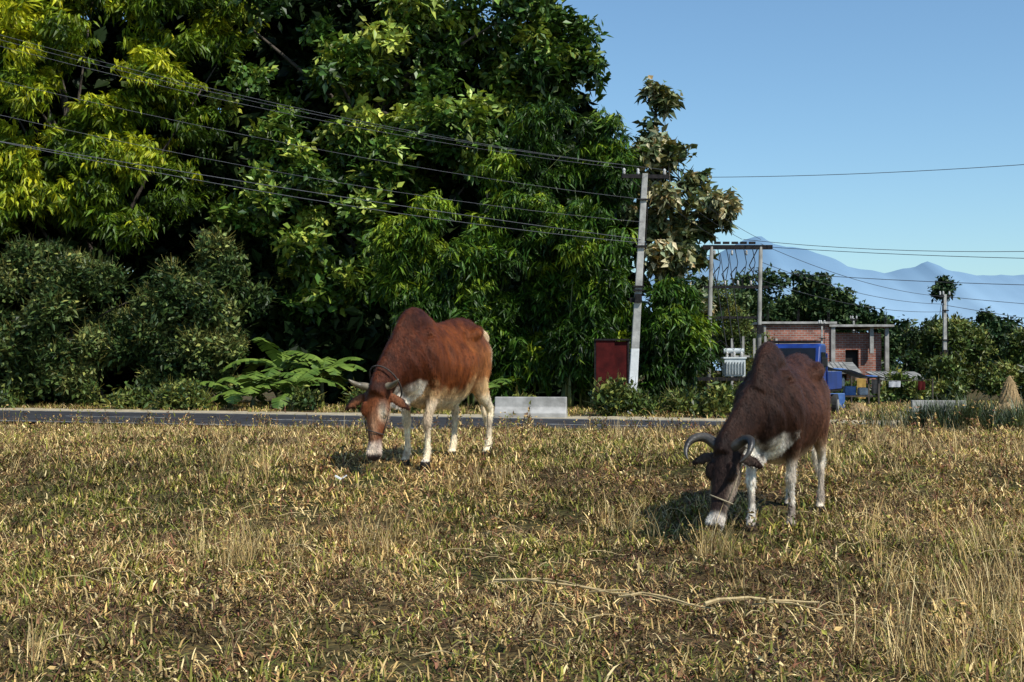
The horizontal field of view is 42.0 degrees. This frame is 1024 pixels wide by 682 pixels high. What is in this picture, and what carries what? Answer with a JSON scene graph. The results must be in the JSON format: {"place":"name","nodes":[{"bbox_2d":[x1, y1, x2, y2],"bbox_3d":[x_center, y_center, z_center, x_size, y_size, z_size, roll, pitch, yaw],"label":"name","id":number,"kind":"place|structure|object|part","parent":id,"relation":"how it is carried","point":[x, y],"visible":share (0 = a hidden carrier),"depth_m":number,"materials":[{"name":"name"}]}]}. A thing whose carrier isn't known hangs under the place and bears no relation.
{"place":"outdoors","nodes":[
{"label":"outdoors","id":0,"kind":"place"},
{"bbox_2d":[0,410,896,429],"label":"road","id":1,"kind":"structure","parent":0,"point":[283,419],"depth_m":33.37,"materials":[{"name":"grey asphalt"}]},
{"bbox_2d":[0,370,1023,681],"bbox_3d":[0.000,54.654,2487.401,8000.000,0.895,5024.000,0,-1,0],"label":"ground","id":2,"kind":"structure","parent":0,"point":[370,610],"depth_m":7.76,"materials":[{"name":"plant"}]},
{"bbox_2d":[0,0,261,403],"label":"yellow green tree","id":3,"kind":"object","parent":2,"relation":"on","point":[77,195],"visible":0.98,"depth_m":47.27,"materials":[{"name":"green plant"}]},
{"bbox_2d":[0,225,282,405],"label":"roadside shrub","id":4,"kind":"object","parent":2,"relation":"on","point":[216,297],"visible":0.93,"depth_m":45.10,"materials":[{"name":"green plant"}]},
{"bbox_2d":[199,381,268,408],"bbox_3d":[-9.084,1.822,43.400,2.360,1.032,2.371,0,-1,19],"label":"banana plant","id":5,"kind":"object","parent":2,"relation":"on","point":[229,401],"visible":0.66,"depth_m":43.45,"materials":[{"name":"green plant"}]},
{"bbox_2d":[207,371,307,408],"bbox_3d":[-8.071,1.635,42.844,3.012,1.354,3.080,-1,-2,42],"label":"banana plant","id":6,"kind":"object","parent":2,"relation":"on","point":[248,386],"visible":0.83,"depth_m":42.47,"materials":[{"name":"green plant"}]},
{"bbox_2d":[220,337,335,407],"bbox_3d":[-7.891,1.140,44.916,3.852,2.458,3.196,1,-1,-28],"label":"banana plant","id":7,"kind":"object","parent":2,"relation":"on","point":[281,360],"visible":0.82,"depth_m":44.36,"materials":[{"name":"green plant"}]},
{"bbox_2d":[256,368,347,408],"bbox_3d":[-6.935,1.579,42.599,2.538,1.428,2.880,-1,-1,34],"label":"banana plant","id":8,"kind":"object","parent":2,"relation":"on","point":[307,379],"visible":0.78,"depth_m":42.22,"materials":[{"name":"green plant"}]},
{"bbox_2d":[284,350,365,407],"bbox_3d":[-6.202,1.312,44.084,2.916,2.014,3.147,0,-1,0],"label":"banana plant","id":9,"kind":"object","parent":2,"relation":"on","point":[334,368],"visible":0.79,"depth_m":43.88,"materials":[{"name":"green plant"}]},
{"bbox_2d":[0,0,654,405],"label":"background foliage","id":10,"kind":"object","parent":2,"relation":"on","point":[354,334],"visible":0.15,"depth_m":50.39,"materials":[{"name":"green plant"}]},
{"bbox_2d":[0,368,742,417],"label":"verge undergrowth","id":11,"kind":"object","parent":2,"relation":"on","point":[613,398],"visible":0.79,"depth_m":39.51,"materials":[{"name":"green plant"}]},
{"bbox_2d":[360,208,449,334],"bbox_3d":[-3.458,-1.079,44.320,3.160,6.742,3.179,0,-1,0],"label":"bamboo grove","id":12,"kind":"object","parent":2,"relation":"on","point":[384,233],"visible":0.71,"depth_m":43.72,"materials":[{"name":"green plant"}]},
{"bbox_2d":[201,0,613,325],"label":"broadleaf tree","id":13,"kind":"object","parent":2,"relation":"on","point":[545,61],"visible":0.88,"depth_m":47.91,"materials":[{"name":"green plant"}]},
{"bbox_2d":[344,306,493,467],"bbox_3d":[-0.751,0.411,12.402,0.693,1.470,2.192,-1,0,25],"label":"cow","id":14,"kind":"object","parent":2,"relation":"on","point":[428,364],"visible":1,"depth_m":12.00},
{"bbox_2d":[0,408,899,422],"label":"gravel verge","id":15,"kind":"structure","parent":2,"relation":"on","point":[358,413],"depth_m":38.15,"materials":[{"name":"grey gravel"}]},
{"bbox_2d":[480,378,512,406],"bbox_3d":[-0.799,1.704,41.671,1.644,1.075,1.371,-1,-2,40],"label":"banana plant","id":16,"kind":"object","parent":2,"relation":"on","point":[494,384],"visible":0.34,"depth_m":41.48,"materials":[{"name":"green plant"}]},
{"bbox_2d":[1,499,1023,677],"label":"dry stalks","id":17,"kind":"object","parent":2,"relation":"on","point":[712,601],"visible":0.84,"depth_m":6.94,"materials":[{"name":"beige plant"}]},
{"bbox_2d":[384,95,640,407],"bbox_3d":[0.017,-2.888,43.912,8.601,10.582,3.946,0,-1,0],"label":"bamboo grove","id":18,"kind":"object","parent":2,"relation":"on","point":[464,291],"visible":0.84,"depth_m":43.40,"materials":[{"name":"green plant"}]},
{"bbox_2d":[494,397,567,417],"bbox_3d":[0.500,1.798,35.270,1.900,0.640,0.560,0,-1,7],"label":"concrete barrier","id":19,"kind":"object","parent":2,"relation":"on","point":[548,407],"visible":0.77,"depth_m":35.10,"materials":[{"name":"grey concrete"}]},
{"bbox_2d":[531,138,653,409],"bbox_3d":[2.736,-2.157,43.791,4.358,9.270,4.828,0,-1,0],"label":"bamboo grove","id":20,"kind":"object","parent":2,"relation":"on","point":[599,282],"visible":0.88,"depth_m":42.50,"materials":[{"name":"green plant"}]},
{"bbox_2d":[594,339,629,410],"bbox_3d":[3.000,1.096,39.991,1.060,2.325,0.120,0,-1,0],"label":"metal hoarding","id":21,"kind":"object","parent":2,"relation":"on","point":[611,356],"visible":0.62,"depth_m":39.99,"materials":[{"name":"metal"}]},
{"bbox_2d":[621,168,668,411],"bbox_3d":[3.800,-1.289,38.016,1.353,7.290,0.340,0,-1,0],"label":"utility pole","id":22,"kind":"object","parent":2,"relation":"on","point":[638,290],"visible":0.83,"depth_m":37.98,"materials":[{"name":"concrete"}]},
{"bbox_2d":[0,35,662,242],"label":"power lines","id":23,"kind":"object","parent":22,"relation":"attached to","point":[307,147],"visible":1,"depth_m":32.94,"materials":[{"name":"metal"}]},
{"bbox_2d":[631,164,1023,348],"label":"power lines","id":24,"kind":"object","parent":22,"relation":"hanging from","point":[846,251],"visible":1,"depth_m":44.79,"materials":[{"name":"metal"}]},
{"bbox_2d":[614,273,729,408],"bbox_3d":[5.099,0.253,42.894,3.276,4.847,3.148,1,-2,-38],"label":"bamboo grove","id":25,"kind":"object","parent":2,"relation":"on","point":[678,349],"visible":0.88,"depth_m":42.29,"materials":[{"name":"green plant"}]},
{"bbox_2d":[615,75,743,339],"bbox_3d":[5.863,-3.534,47.902,5.017,12.121,3.560,0,-1,0],"label":"teak tree","id":26,"kind":"object","parent":2,"relation":"on","point":[673,250],"visible":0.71,"depth_m":47.40,"materials":[{"name":"green plant"}]},
{"bbox_2d":[683,274,778,399],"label":"roadside bushes","id":27,"kind":"object","parent":2,"relation":"on","point":[745,331],"visible":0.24,"depth_m":61.30,"materials":[{"name":"green plant"}]},
{"bbox_2d":[692,242,772,390],"bbox_3d":[7.575,-0.322,45.977,2.850,6.223,0.660,0,-1,0],"label":"transformer station","id":28,"kind":"object","parent":2,"relation":"on","point":[734,365],"visible":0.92,"depth_m":45.99,"materials":[{"name":"metal"}]},
{"bbox_2d":[729,336,777,388],"bbox_3d":[11.000,1.489,60.014,2.400,3.400,0.185,0,-1,0],"label":"post fence","id":29,"kind":"object","parent":2,"relation":"on","point":[754,344],"visible":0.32,"depth_m":59.95,"materials":[{"name":"concrete"}]},
{"bbox_2d":[683,341,831,533],"bbox_3d":[1.886,0.669,9.522,0.612,1.340,2.018,-1,-1,32],"label":"cow","id":30,"kind":"object","parent":2,"relation":"on","point":[780,413],"visible":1,"depth_m":9.09},
{"bbox_2d":[768,340,841,413],"bbox_3d":[8.121,1.058,37.410,1.960,2.090,4.135,0,-1,22],"label":"blue truck","id":31,"kind":"object","parent":2,"relation":"on","point":[817,353],"visible":0.24,"depth_m":36.05,"materials":[{"name":"paint"}]},
{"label":"windows","id":32,"kind":"part","parent":31,"relation":"part of","materials":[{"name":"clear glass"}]},
{"bbox_2d":[749,325,880,384],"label":"walls","id":33,"kind":"structure","parent":2,"relation":"on","point":[867,360],"depth_m":70.38,"materials":[{"name":"brown brick"}]},
{"bbox_2d":[845,350,857,367],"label":"windows","id":34,"kind":"structure","parent":33,"relation":"attached to","point":[851,355],"depth_m":70.65,"materials":[{"name":"black glass"}]},
{"bbox_2d":[750,322,893,361],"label":"slabs and columns","id":35,"kind":"structure","parent":2,"relation":"on","point":[833,328],"depth_m":69.80,"materials":[{"name":"concrete"}]},
{"bbox_2d":[766,309,886,324],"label":"rebar","id":36,"kind":"object","parent":35,"relation":"on","point":[827,317],"visible":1,"depth_m":70.23,"materials":[{"name":"metal"}]},
{"bbox_2d":[818,320,825,343],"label":"utility pole","id":37,"kind":"object","parent":2,"relation":"on","point":[820,323],"visible":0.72,"depth_m":65.99,"materials":[{"name":"concrete"}]},
{"bbox_2d":[638,262,1023,385],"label":"distant tree line","id":38,"kind":"object","parent":2,"relation":"on","point":[788,307],"visible":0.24,"depth_m":108.51,"materials":[{"name":"green plant"}]},
{"bbox_2d":[828,362,861,392],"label":"tin shed","id":39,"kind":"structure","parent":2,"relation":"on","point":[848,366],"depth_m":60.94,"materials":[{"name":"grey metal"}]},
{"bbox_2d":[850,316,856,332],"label":"utility pole","id":40,"kind":"object","parent":2,"relation":"on","point":[854,320],"visible":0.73,"depth_m":78.00,"materials":[{"name":"concrete"}]},
{"bbox_2d":[828,367,883,407],"bbox_3d":[10.750,1.541,42.977,2.100,1.764,1.500,0,-1,0],"label":"market stall","id":41,"kind":"object","parent":2,"relation":"on","point":[849,391],"visible":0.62,"depth_m":42.57,"materials":[{"name":"blue"}]},
{"bbox_2d":[846,402,871,413],"bbox_3d":[9.996,2.073,38.469,1.021,0.649,1.038,0,-1,0],"label":"haystack","id":42,"kind":"object","parent":2,"relation":"on","point":[852,409],"visible":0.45,"depth_m":38.32,"materials":[{"name":"beige plant"}]},
{"bbox_2d":[869,327,888,371],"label":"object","id":43,"kind":"object","parent":2,"relation":"on","point":[886,346],"visible":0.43,"depth_m":70.02,"materials":[{"name":"concrete"}]},
{"bbox_2d":[850,376,932,403],"bbox_3d":[13.100,1.837,45.974,2.860,1.300,0.093,0,-1,0],"label":"clothes line","id":44,"kind":"object","parent":2,"relation":"on","point":[861,382],"visible":0.77,"depth_m":45.98,"materials":[{"name":"multicoloured fabric"}]},
{"bbox_2d":[866,371,922,386],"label":"tin shed","id":45,"kind":"structure","parent":2,"relation":"on","point":[881,374],"depth_m":60.40,"materials":[{"name":"grey metal"}]},
{"bbox_2d":[831,312,1023,403],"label":"village trees","id":46,"kind":"object","parent":2,"relation":"on","point":[957,370],"visible":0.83,"depth_m":64.57,"materials":[{"name":"green plant"}]},
{"bbox_2d":[852,392,1023,431],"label":"sedge clump","id":47,"kind":"object","parent":2,"relation":"on","point":[966,411],"visible":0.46,"depth_m":19.87,"materials":[{"name":"green plant"}]},
{"bbox_2d":[911,400,965,409],"bbox_3d":[12.200,1.990,38.166,1.500,0.580,0.560,0,-1,6],"label":"concrete barrier","id":48,"kind":"object","parent":2,"relation":"on","point":[913,403],"visible":0.2,"depth_m":38.09,"materials":[{"name":"grey concrete"}]},
{"bbox_2d":[928,275,961,317],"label":"lone tree","id":49,"kind":"object","parent":2,"relation":"on","point":[940,285],"visible":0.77,"depth_m":108.77,"materials":[{"name":"green plant"}]},
{"bbox_2d":[939,291,950,354],"bbox_3d":[20.142,0.455,61.969,0.535,5.550,0.310,0,-1,0],"label":"utility pole","id":50,"kind":"object","parent":2,"relation":"on","point":[945,323],"visible":0.69,"depth_m":61.98,"materials":[{"name":"concrete"}]},
{"bbox_2d":[974,306,996,326],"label":"lone tree","id":51,"kind":"object","parent":2,"relation":"on","point":[985,317],"visible":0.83,"depth_m":111.54,"materials":[{"name":"green plant"}]},
{"bbox_2d":[996,402,1019,409],"bbox_3d":[15.981,2.253,42.950,1.566,0.563,1.491,0,-1,0],"label":"haystack","id":52,"kind":"object","parent":2,"relation":"on","point":[1004,404],"visible":0.2,"depth_m":42.78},
{"bbox_2d":[997,376,1021,405],"bbox_3d":[16.905,1.859,45.270,0.972,1.373,1.005,-1,-2,42],"label":"haystack","id":53,"kind":"object","parent":2,"relation":"on","point":[1009,386],"visible":0.69,"depth_m":45.11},
{"bbox_2d":[81,0,1023,275],"label":"sky","id":54,"kind":"structure","parent":0,"point":[784,89],"materials":[{"name":"blue"}]},
{"bbox_2d":[642,236,1023,369],"bbox_3d":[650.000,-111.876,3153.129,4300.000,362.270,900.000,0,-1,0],"label":"hills","id":55,"kind":"structure","parent":0,"point":[993,290],"depth_m":3400.73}
]}

